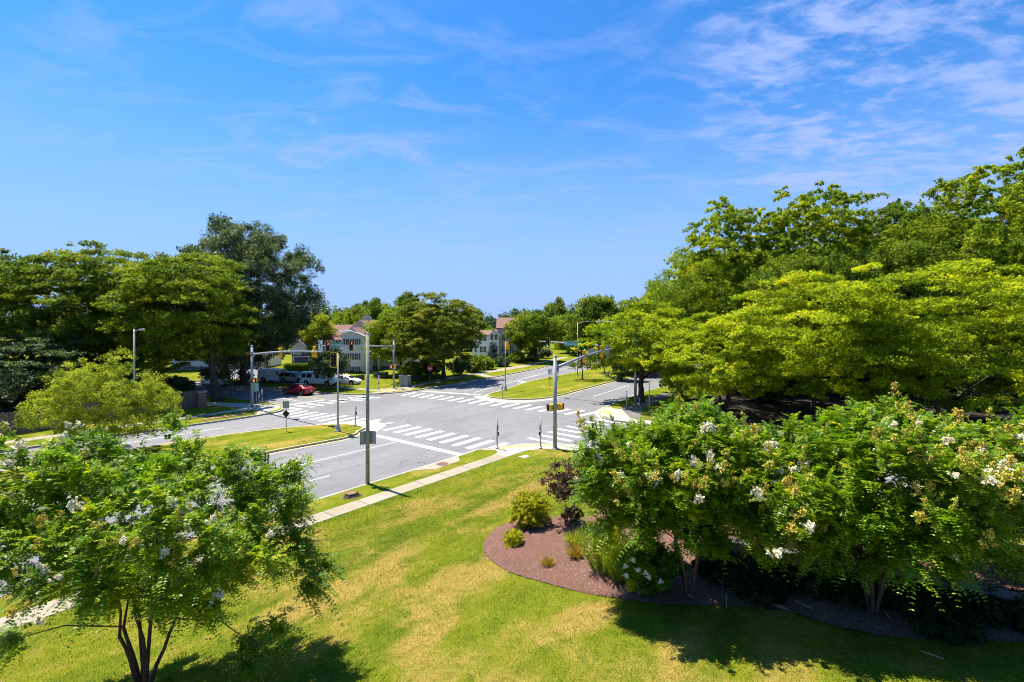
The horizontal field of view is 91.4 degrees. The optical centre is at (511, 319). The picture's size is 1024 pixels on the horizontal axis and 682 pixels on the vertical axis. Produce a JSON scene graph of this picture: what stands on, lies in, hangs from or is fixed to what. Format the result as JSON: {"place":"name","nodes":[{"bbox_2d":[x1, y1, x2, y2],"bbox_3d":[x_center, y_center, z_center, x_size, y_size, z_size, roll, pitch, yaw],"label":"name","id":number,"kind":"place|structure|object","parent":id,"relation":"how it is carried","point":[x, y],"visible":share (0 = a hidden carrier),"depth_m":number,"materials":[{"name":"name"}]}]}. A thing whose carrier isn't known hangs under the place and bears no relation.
{"place":"outdoors","nodes":[
{"label":"outdoors","id":0,"kind":"place"},
{"bbox_2d":[0,395,139,430],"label":"woodland floor","id":1,"kind":"structure","parent":0,"point":[9,410],"depth_m":54.78,"materials":[{"name":"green plant"}]},
{"bbox_2d":[0,373,29,408],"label":"understory bush","id":2,"kind":"object","parent":1,"relation":"on","point":[3,405],"visible":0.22,"depth_m":54.35,"materials":[{"name":"green plant"}]},
{"bbox_2d":[10,369,77,404],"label":"understory bush","id":3,"kind":"object","parent":1,"relation":"on","point":[37,387],"visible":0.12,"depth_m":54.42,"materials":[{"name":"green plant"}]},
{"bbox_2d":[0,331,107,409],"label":"shade tree","id":4,"kind":"object","parent":1,"relation":"on","point":[41,344],"visible":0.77,"depth_m":54.12,"materials":[{"name":"green plant"}]},
{"bbox_2d":[0,252,112,376],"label":"shade tree","id":5,"kind":"object","parent":1,"relation":"on","point":[8,266],"visible":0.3,"depth_m":61.03,"materials":[{"name":"green plant"}]},
{"bbox_2d":[0,240,178,371],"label":"shade tree","id":6,"kind":"object","parent":1,"relation":"on","point":[90,265],"visible":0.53,"depth_m":60.85,"materials":[{"name":"green plant"}]},
{"bbox_2d":[120,369,170,398],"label":"understory bush","id":7,"kind":"object","parent":1,"relation":"on","point":[130,376],"visible":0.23,"depth_m":59.41,"materials":[{"name":"green plant"}]},
{"bbox_2d":[165,374,195,391],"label":"understory bush","id":8,"kind":"object","parent":1,"relation":"on","point":[180,383],"visible":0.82,"depth_m":61.51,"materials":[{"name":"green plant"}]},
{"bbox_2d":[4,413,217,443],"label":"sidewalk","id":9,"kind":"structure","parent":0,"point":[56,435],"depth_m":42.10,"materials":[{"name":"concrete"}]},
{"bbox_2d":[0,396,281,448],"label":"lawn","id":10,"kind":"structure","parent":0,"point":[207,409],"depth_m":51.38,"materials":[{"name":"green plant"}]},
{"bbox_2d":[0,388,204,434],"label":"wooden fence","id":11,"kind":"object","parent":10,"relation":"on","point":[190,399],"visible":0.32,"depth_m":47.40,"materials":[{"name":"brown wood"}]},
{"bbox_2d":[91,250,263,401],"bbox_3d":[-40.625,0.888,62.189,18.359,18.546,20.123,0,0,0],"label":"shade tree","id":12,"kind":"object","parent":10,"relation":"on","point":[219,332],"visible":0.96,"depth_m":58.11,"materials":[{"name":"green plant"}]},
{"bbox_2d":[207,402,280,414],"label":"sidewalk","id":13,"kind":"structure","parent":0,"point":[264,408],"depth_m":56.63,"materials":[{"name":"concrete"}]},
{"bbox_2d":[249,340,322,408],"bbox_3d":[-23.372,5.935,51.417,14.374,8.030,0.886,0,0,37],"label":"traffic signal","id":14,"kind":"object","parent":13,"relation":"on","point":[317,349],"visible":0.99,"depth_m":51.65,"materials":[{"name":"metal"}]},
{"bbox_2d":[0,454,505,632],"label":"sidewalk","id":15,"kind":"structure","parent":0,"point":[351,506],"depth_m":26.73,"materials":[{"name":"concrete"}]},
{"bbox_2d":[230,368,339,382],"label":"parking lot","id":16,"kind":"structure","parent":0,"point":[255,371],"depth_m":86.61,"materials":[{"name":"grey asphalt"}]},
{"bbox_2d":[257,368,288,382],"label":"cargo van","id":17,"kind":"object","parent":16,"relation":"on","point":[268,374],"visible":0.73,"depth_m":78.32,"materials":[{"name":"white paint"}]},
{"bbox_2d":[278,370,300,382],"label":"suv","id":18,"kind":"object","parent":16,"relation":"on","point":[289,376],"visible":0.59,"depth_m":77.43,"materials":[{"name":"beige paint"}]},
{"bbox_2d":[298,311,339,355],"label":"tree","id":19,"kind":"object","parent":16,"relation":"on","point":[320,326],"visible":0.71,"depth_m":97.46,"materials":[{"name":"green plant"}]},
{"bbox_2d":[300,371,339,385],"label":"passenger van","id":20,"kind":"object","parent":16,"relation":"on","point":[307,377],"visible":0.83,"depth_m":74.29,"materials":[{"name":"white paint"}]},
{"bbox_2d":[2,337,604,393],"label":"lawn","id":21,"kind":"structure","parent":0,"point":[386,383],"depth_m":88.21,"materials":[{"name":"green plant"}]},
{"bbox_2d":[172,355,221,369],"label":"house","id":22,"kind":"structure","parent":21,"relation":"on","point":[198,364],"depth_m":97.98,"materials":[{"name":"plastic"}]},
{"bbox_2d":[132,212,329,386],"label":"oak tree","id":23,"kind":"object","parent":21,"relation":"on","point":[276,331],"visible":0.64,"depth_m":73.33,"materials":[{"name":"green plant"}]},
{"bbox_2d":[307,340,352,388],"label":"street tree","id":24,"kind":"object","parent":21,"relation":"on","point":[322,363],"visible":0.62,"depth_m":70.22,"materials":[{"name":"green plant"}]},
{"bbox_2d":[329,309,360,324],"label":"tree","id":25,"kind":"object","parent":21,"relation":"on","point":[340,318],"visible":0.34,"depth_m":146.15,"materials":[{"name":"green plant"}]},
{"bbox_2d":[289,315,418,372],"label":"apartment building","id":26,"kind":"structure","parent":21,"relation":"on","point":[357,354],"depth_m":95.60,"materials":[{"name":"paint"}]},
{"bbox_2d":[345,299,370,319],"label":"tree","id":27,"kind":"object","parent":21,"relation":"on","point":[354,309],"visible":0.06,"depth_m":157.97,"materials":[{"name":"green plant"}]},
{"bbox_2d":[361,297,393,319],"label":"tree","id":28,"kind":"object","parent":21,"relation":"on","point":[376,307],"visible":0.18,"depth_m":146.19,"materials":[{"name":"green plant"}]},
{"bbox_2d":[361,305,436,374],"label":"tree","id":29,"kind":"object","parent":21,"relation":"on","point":[379,329],"visible":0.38,"depth_m":86.64,"materials":[{"name":"green plant"}]},
{"bbox_2d":[393,290,428,335],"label":"tree","id":30,"kind":"object","parent":21,"relation":"on","point":[401,300],"visible":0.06,"depth_m":126.66,"materials":[{"name":"green plant"}]},
{"bbox_2d":[400,359,426,376],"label":"bush","id":31,"kind":"object","parent":21,"relation":"on","point":[419,371],"visible":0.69,"depth_m":81.38,"materials":[{"name":"green plant"}]},
{"bbox_2d":[381,291,486,379],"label":"tree","id":32,"kind":"object","parent":21,"relation":"on","point":[467,331],"visible":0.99,"depth_m":78.26,"materials":[{"name":"green plant"}]},
{"bbox_2d":[446,357,473,374],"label":"bush","id":33,"kind":"object","parent":21,"relation":"on","point":[461,367],"visible":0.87,"depth_m":88.04,"materials":[{"name":"green plant"}]},
{"bbox_2d":[472,318,520,357],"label":"apartment building","id":34,"kind":"structure","parent":21,"relation":"on","point":[498,337],"depth_m":118.93,"materials":[{"name":"paint"}]},
{"bbox_2d":[503,309,566,361],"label":"tree","id":35,"kind":"object","parent":21,"relation":"on","point":[534,328],"visible":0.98,"depth_m":113.53,"materials":[{"name":"green plant"}]},
{"bbox_2d":[552,312,575,352],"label":"tree","id":36,"kind":"object","parent":21,"relation":"on","point":[558,339],"visible":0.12,"depth_m":145.80,"materials":[{"name":"green plant"}]},
{"bbox_2d":[271,357,567,392],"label":"sidewalk","id":37,"kind":"structure","parent":0,"point":[450,378],"depth_m":80.90,"materials":[{"name":"concrete"}]},
{"bbox_2d":[323,340,397,387],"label":"traffic signal","id":38,"kind":"object","parent":37,"relation":"on","point":[328,345],"visible":1,"depth_m":67.52,"materials":[{"name":"metal"}]},
{"bbox_2d":[0,355,1020,594],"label":"road","id":39,"kind":"structure","parent":0,"point":[458,418],"depth_m":47.68,"materials":[{"name":"grey asphalt"}]},
{"bbox_2d":[2,395,282,451],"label":"kerb","id":40,"kind":"structure","parent":39,"relation":"on","point":[37,446],"depth_m":49.28,"materials":[{"name":"concrete"}]},
{"bbox_2d":[0,424,361,503],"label":"median","id":41,"kind":"object","parent":39,"relation":"on","point":[279,438],"visible":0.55,"depth_m":41.09,"materials":[{"name":"green plant"}]},
{"bbox_2d":[12,346,184,453],"bbox_3d":[-29.636,5.939,36.869,10.256,8.158,8.131,0,0,-20],"label":"ornamental tree","id":42,"kind":"object","parent":41,"relation":"on","point":[113,387],"visible":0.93,"depth_m":35.43,"materials":[{"name":"green plant"}]},
{"bbox_2d":[331,352,340,431],"bbox_3d":[-15.568,6.385,44.161,0.967,7.030,0.603,0,0,0],"label":"traffic signal","id":43,"kind":"object","parent":41,"relation":"on","point":[334,359],"visible":1,"depth_m":44.09,"materials":[{"name":"metal"}]},
{"bbox_2d":[3,424,364,504],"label":"kerb","id":44,"kind":"structure","parent":39,"relation":"on","point":[355,434],"depth_m":40.12,"materials":[{"name":"grey concrete"}]},
{"bbox_2d":[0,443,595,595],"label":"kerb","id":45,"kind":"structure","parent":39,"relation":"on","point":[409,471],"depth_m":32.61,"materials":[{"name":"concrete"}]},
{"bbox_2d":[282,383,315,395],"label":"red sedan","id":46,"kind":"object","parent":39,"relation":"on","point":[301,389],"visible":1,"depth_m":66.22,"materials":[{"name":"red paint"}]},
{"bbox_2d":[3,368,627,502],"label":"road markings","id":47,"kind":"object","parent":39,"relation":"on","point":[444,441],"visible":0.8,"depth_m":45.91,"materials":[{"name":"paint"}]},
{"bbox_2d":[190,362,564,395],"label":"kerb","id":48,"kind":"structure","parent":39,"relation":"on","point":[402,391],"depth_m":72.89,"materials":[{"name":"concrete"}]},
{"bbox_2d":[313,395,557,431],"bbox_3d":[-6.908,10.004,56.249,9.370,0.032,30.864,0,0,43],"label":"island apron","id":49,"kind":"object","parent":39,"relation":"on","point":[380,427],"visible":0.73,"depth_m":60.28,"materials":[{"name":"concrete"}]},
{"bbox_2d":[542,296,568,344],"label":"tree","id":50,"kind":"object","parent":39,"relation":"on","point":[557,306],"visible":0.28,"depth_m":166.26,"materials":[{"name":"green plant"}]},
{"bbox_2d":[484,369,648,399],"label":"kerb","id":51,"kind":"structure","parent":39,"relation":"on","point":[582,389],"depth_m":69.47,"materials":[{"name":"grey concrete"}]},
{"bbox_2d":[488,366,647,398],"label":"median","id":52,"kind":"object","parent":39,"relation":"on","point":[543,387],"visible":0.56,"depth_m":75.96,"materials":[{"name":"green plant"}]},
{"bbox_2d":[614,296,657,319],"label":"tree","id":53,"kind":"object","parent":52,"relation":"on","point":[621,308],"visible":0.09,"depth_m":125.72,"materials":[{"name":"green plant"}]},
{"bbox_2d":[564,293,618,346],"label":"tree","id":54,"kind":"object","parent":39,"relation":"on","point":[592,309],"visible":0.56,"depth_m":126.01,"materials":[{"name":"green plant"}]},
{"bbox_2d":[0,448,1023,681],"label":"lawn","id":55,"kind":"structure","parent":0,"point":[367,490],"depth_m":12.88,"materials":[{"name":"green plant"}]},
{"bbox_2d":[0,405,349,681],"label":"crape myrtle","id":56,"kind":"object","parent":55,"relation":"on","point":[110,574],"visible":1,"depth_m":10.96,"materials":[{"name":"green plant"}]},
{"bbox_2d":[339,330,375,483],"bbox_3d":[-9.668,5.344,30.699,3.161,9.412,0.669,0,0,35],"label":"street lamp","id":57,"kind":"object","parent":55,"relation":"on","point":[367,437],"visible":0.97,"depth_m":29.95,"materials":[{"name":"metal"}]},
{"bbox_2d":[483,500,1023,641],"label":"mulch bed","id":58,"kind":"object","parent":55,"relation":"on","point":[793,606],"visible":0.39,"depth_m":14.09,"materials":[{"name":"brown wood"}]},
{"bbox_2d":[501,528,524,548],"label":"golden shrub","id":59,"kind":"object","parent":58,"relation":"on","point":[515,536],"visible":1,"depth_m":18.27,"materials":[{"name":"yellow plant"}]},
{"bbox_2d":[509,490,553,529],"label":"golden cypress","id":60,"kind":"object","parent":58,"relation":"on","point":[534,516],"visible":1,"depth_m":19.91,"materials":[{"name":"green plant"}]},
{"bbox_2d":[538,457,585,527],"bbox_3d":[2.334,6.870,19.721,2.686,2.953,2.123,0,0,0],"label":"purple leaf tree","id":61,"kind":"object","parent":58,"relation":"on","point":[564,493],"visible":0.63,"depth_m":19.49,"materials":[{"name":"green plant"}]},
{"bbox_2d":[559,505,584,522],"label":"dark shrub","id":62,"kind":"object","parent":58,"relation":"on","point":[578,515],"visible":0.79,"depth_m":20.09,"materials":[{"name":"purple plant"}]},
{"bbox_2d":[574,513,632,575],"bbox_3d":[2.787,6.834,15.246,1.826,1.800,1.691,0,0,34],"label":"willowy shrub","id":63,"kind":"object","parent":58,"relation":"on","point":[597,563],"visible":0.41,"depth_m":15.06,"materials":[{"name":"green plant"}]},
{"bbox_2d":[597,530,637,584],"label":"willowy shrub","id":64,"kind":"object","parent":58,"relation":"on","point":[611,562],"visible":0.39,"depth_m":14.25,"materials":[{"name":"green plant"}]},
{"bbox_2d":[615,540,692,595],"bbox_3d":[3.710,6.794,13.653,2.549,1.538,1.873,0,0,-31],"label":"flowering shrub","id":65,"kind":"object","parent":58,"relation":"on","point":[645,573],"visible":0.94,"depth_m":13.30,"materials":[{"name":"green plant"}]},
{"bbox_2d":[561,389,832,595],"bbox_3d":[4.490,4.694,13.253,6.584,5.639,5.677,0,0,0],"label":"crape myrtle","id":66,"kind":"object","parent":58,"relation":"on","point":[651,467],"visible":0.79,"depth_m":12.12,"materials":[{"name":"green plant"}]},
{"bbox_2d":[689,549,759,590],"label":"dark groundcover shrub","id":67,"kind":"object","parent":58,"relation":"on","point":[715,567],"visible":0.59,"depth_m":14.15,"materials":[{"name":"green plant"}]},
{"bbox_2d":[726,572,787,610],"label":"dark groundcover shrub","id":68,"kind":"object","parent":58,"relation":"on","point":[758,588],"visible":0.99,"depth_m":12.87,"materials":[{"name":"green plant"}]},
{"bbox_2d":[742,553,831,600],"bbox_3d":[7.595,6.987,13.784,2.258,0.761,2.401,0,0,27],"label":"dark groundcover shrub","id":69,"kind":"object","parent":58,"relation":"on","point":[790,576],"visible":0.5,"depth_m":13.34,"materials":[{"name":"green plant"}]},
{"bbox_2d":[800,566,892,610],"bbox_3d":[8.711,6.933,13.218,2.352,0.691,2.501,0,0,-36],"label":"dark groundcover shrub","id":70,"kind":"object","parent":58,"relation":"on","point":[851,596],"visible":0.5,"depth_m":12.63,"materials":[{"name":"green plant"}]},
{"bbox_2d":[723,380,1023,612],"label":"crape myrtle","id":71,"kind":"object","parent":58,"relation":"on","point":[965,495],"visible":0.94,"depth_m":10.66,"materials":[{"name":"green plant"}]},
{"bbox_2d":[847,571,962,614],"bbox_3d":[9.798,6.857,12.697,2.401,0.760,2.258,0,0,-9],"label":"dark groundcover shrub","id":72,"kind":"object","parent":58,"relation":"on","point":[899,600],"visible":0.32,"depth_m":12.21,"materials":[{"name":"green plant"}]},
{"bbox_2d":[901,596,988,647],"bbox_3d":[9.633,6.774,11.243,1.505,0.553,1.601,0,0,9],"label":"dark groundcover shrub","id":73,"kind":"object","parent":58,"relation":"on","point":[949,627],"visible":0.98,"depth_m":10.98,"materials":[{"name":"green plant"}]},
{"bbox_2d":[899,573,1018,632],"bbox_3d":[10.848,6.841,12.168,2.352,0.760,2.501,0,0,18],"label":"dark groundcover shrub","id":74,"kind":"object","parent":58,"relation":"on","point":[976,610],"visible":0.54,"depth_m":11.73,"materials":[{"name":"green plant"}]},
{"bbox_2d":[967,572,1023,633],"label":"dark groundcover shrub","id":75,"kind":"object","parent":58,"relation":"on","point":[1017,608],"visible":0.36,"depth_m":11.50,"materials":[{"name":"green plant"}]},
{"bbox_2d":[703,537,1023,603],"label":"retaining wall","id":76,"kind":"structure","parent":55,"relation":"on","point":[1007,595],"depth_m":12.52,"materials":[{"name":"stone"}]},
{"bbox_2d":[0,0,1023,319],"label":"sky","id":77,"kind":"structure","parent":0,"point":[498,157],"materials":[{"name":"blue"}]},
{"bbox_2d":[483,444,694,466],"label":"sidewalk","id":78,"kind":"structure","parent":0,"point":[506,452],"depth_m":38.16,"materials":[{"name":"concrete"}]},
{"bbox_2d":[546,343,612,449],"bbox_3d":[6.051,6.025,41.672,1.126,7.850,10.006,0,0,39],"label":"traffic signal","id":79,"kind":"object","parent":78,"relation":"on","point":[555,406],"visible":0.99,"depth_m":38.06,"materials":[{"name":"metal"}]},
{"bbox_2d":[601,406,650,423],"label":"sidewalk","id":80,"kind":"structure","parent":0,"point":[620,414],"depth_m":51.31,"materials":[{"name":"concrete"}]},
{"bbox_2d":[600,344,1021,467],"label":"lawn","id":81,"kind":"structure","parent":0,"point":[645,415],"depth_m":59.45,"materials":[{"name":"green plant"}]},
{"bbox_2d":[570,300,718,402],"bbox_3d":[15.024,3.801,59.714,15.849,12.384,16.515,0,0,0],"label":"shade tree","id":82,"kind":"object","parent":81,"relation":"on","point":[647,327],"visible":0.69,"depth_m":57.08,"materials":[{"name":"green plant"}]},
{"bbox_2d":[646,244,809,363],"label":"tree","id":83,"kind":"object","parent":81,"relation":"on","point":[671,282],"depth_m":88.80,"materials":[{"name":"green plant"}]},
{"bbox_2d":[825,198,995,352],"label":"tree","id":84,"kind":"object","parent":81,"relation":"on","point":[880,224],"visible":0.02,"depth_m":86.13,"materials":[{"name":"green plant"}]},
{"bbox_2d":[937,212,1023,354],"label":"tree","id":85,"kind":"object","parent":81,"relation":"on","point":[976,220],"visible":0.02,"depth_m":80.77,"materials":[{"name":"green plant"}]},
{"bbox_2d":[621,390,1022,463],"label":"sidewalk","id":86,"kind":"structure","parent":0,"point":[631,411],"depth_m":56.65,"materials":[{"name":"grey concrete"}]},
{"bbox_2d":[539,321,637,404],"bbox_3d":[8.577,5.030,61.227,13.936,9.840,1.946,0,0,37],"label":"traffic signal","id":87,"kind":"object","parent":86,"relation":"on","point":[567,343],"visible":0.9,"depth_m":58.89,"materials":[{"name":"metal"}]},
{"bbox_2d":[644,246,771,365],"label":"tall tree","id":88,"kind":"object","parent":86,"relation":"on","point":[672,295],"visible":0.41,"depth_m":70.35,"materials":[{"name":"green plant"}]},
{"bbox_2d":[684,387,1022,434],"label":"woodland floor","id":89,"kind":"structure","parent":0,"point":[774,410],"depth_m":55.40,"materials":[{"name":"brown plant"}]},
{"bbox_2d":[631,311,831,409],"bbox_3d":[23.698,4.488,55.343,21.186,11.096,22.011,0,0,0],"label":"shade tree","id":90,"kind":"object","parent":89,"relation":"on","point":[697,380],"visible":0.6,"depth_m":49.86,"materials":[{"name":"green plant"}]},
{"bbox_2d":[672,195,821,351],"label":"tall tree","id":91,"kind":"object","parent":89,"relation":"on","point":[735,218],"visible":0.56,"depth_m":70.08,"materials":[{"name":"green plant"}]},
{"bbox_2d":[744,384,780,401],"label":"understory bush","id":92,"kind":"object","parent":89,"relation":"on","point":[769,394],"visible":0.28,"depth_m":58.80,"materials":[{"name":"green plant"}]},
{"bbox_2d":[717,246,875,393],"bbox_3d":[37.555,0.129,64.757,18.421,19.721,19.903,0,0,29],"label":"shade tree","id":93,"kind":"object","parent":89,"relation":"on","point":[837,261],"visible":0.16,"depth_m":60.65,"materials":[{"name":"green plant"}]},
{"bbox_2d":[731,180,932,353],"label":"tall tree","id":94,"kind":"object","parent":89,"relation":"on","point":[816,219],"visible":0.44,"depth_m":67.16,"materials":[{"name":"green plant"}]},
{"bbox_2d":[692,269,989,416],"bbox_3d":[30.660,2.479,49.900,23.602,15.090,22.145,0,0,0],"label":"shade tree","id":95,"kind":"object","parent":89,"relation":"on","point":[886,324],"visible":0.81,"depth_m":45.21,"materials":[{"name":"green plant"}]},
{"bbox_2d":[807,205,943,346],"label":"tall tree","id":96,"kind":"object","parent":89,"relation":"on","point":[884,210],"visible":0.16,"depth_m":67.03,"materials":[{"name":"green plant"}]},
{"bbox_2d":[789,237,970,352],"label":"tree","id":97,"kind":"object","parent":89,"relation":"on","point":[828,250],"visible":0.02,"depth_m":81.91,"materials":[{"name":"green plant"}]},
{"bbox_2d":[808,215,998,379],"bbox_3d":[48.976,-1.423,64.394,20.335,22.821,18.401,0,0,-32],"label":"shade tree","id":98,"kind":"object","parent":89,"relation":"on","point":[875,251],"visible":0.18,"depth_m":60.79,"materials":[{"name":"green plant"}]},
{"bbox_2d":[793,257,1023,421],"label":"shade tree","id":99,"kind":"object","parent":89,"relation":"on","point":[950,305],"visible":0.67,"depth_m":41.58,"materials":[{"name":"green plant"}]},
{"bbox_2d":[871,161,1023,354],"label":"tall tree","id":100,"kind":"object","parent":89,"relation":"on","point":[1009,206],"visible":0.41,"depth_m":62.31,"materials":[{"name":"green plant"}]},
{"bbox_2d":[928,146,1023,318],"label":"tall tree","id":101,"kind":"object","parent":89,"relation":"on","point":[1003,251],"visible":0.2,"depth_m":66.89,"materials":[{"name":"green plant"}]},
{"bbox_2d":[946,383,1010,409],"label":"understory bush","id":102,"kind":"object","parent":89,"relation":"on","point":[955,392],"visible":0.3,"depth_m":54.21,"materials":[{"name":"green plant"}]},
{"bbox_2d":[935,276,1023,396],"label":"shade tree","id":103,"kind":"object","parent":89,"relation":"on","point":[983,387],"visible":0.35,"depth_m":46.77,"materials":[{"name":"green plant"}]},
{"bbox_2d":[714,525,1023,592],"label":"mulch bed","id":104,"kind":"object","parent":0,"point":[1006,582],"visible":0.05,"depth_m":12.88,"materials":[{"name":"brown wood"}]},
{"bbox_2d":[905,405,1023,549],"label":"crape myrtle","id":105,"kind":"object","parent":104,"relation":"on","point":[1009,436],"visible":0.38,"depth_m":13.05,"materials":[{"name":"green plant"}]},
{"label":"ground","id":106,"kind":"structure","parent":0,"visible":0},
{"bbox_2d":[1,307,574,329],"bbox_3d":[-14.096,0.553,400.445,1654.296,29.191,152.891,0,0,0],"label":"distant wood","id":107,"kind":"object","parent":106,"relation":"on","point":[492,320],"visible":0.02,"depth_m":355.40,"materials":[{"name":"green plant"}]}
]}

